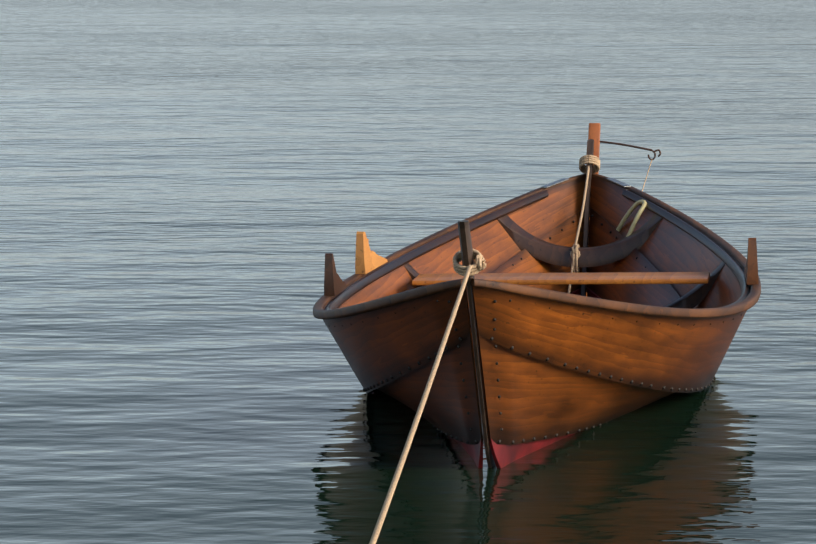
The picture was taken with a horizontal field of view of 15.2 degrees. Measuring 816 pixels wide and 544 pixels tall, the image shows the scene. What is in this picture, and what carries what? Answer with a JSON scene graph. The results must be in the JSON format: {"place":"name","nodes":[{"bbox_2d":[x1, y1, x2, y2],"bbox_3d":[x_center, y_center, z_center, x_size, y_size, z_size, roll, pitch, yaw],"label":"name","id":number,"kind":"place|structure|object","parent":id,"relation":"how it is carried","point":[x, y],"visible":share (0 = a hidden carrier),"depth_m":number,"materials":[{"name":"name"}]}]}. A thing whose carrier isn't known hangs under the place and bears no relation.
{"place":"outdoors","nodes":[
{"label":"outdoors","id":0,"kind":"place"},
{"bbox_2d":[0,0,815,543],"bbox_3d":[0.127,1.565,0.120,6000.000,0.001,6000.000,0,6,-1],"label":"water","id":1,"kind":"structure","parent":0,"point":[192,192],"depth_m":15.73,"materials":[{"name":"grey liquid"}]},
{"bbox_2d":[313,123,760,543],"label":"rowboat","id":2,"kind":"object","parent":1,"relation":"on","point":[590,298],"visible":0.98,"depth_m":9.45,"materials":[{"name":"brown wood"}]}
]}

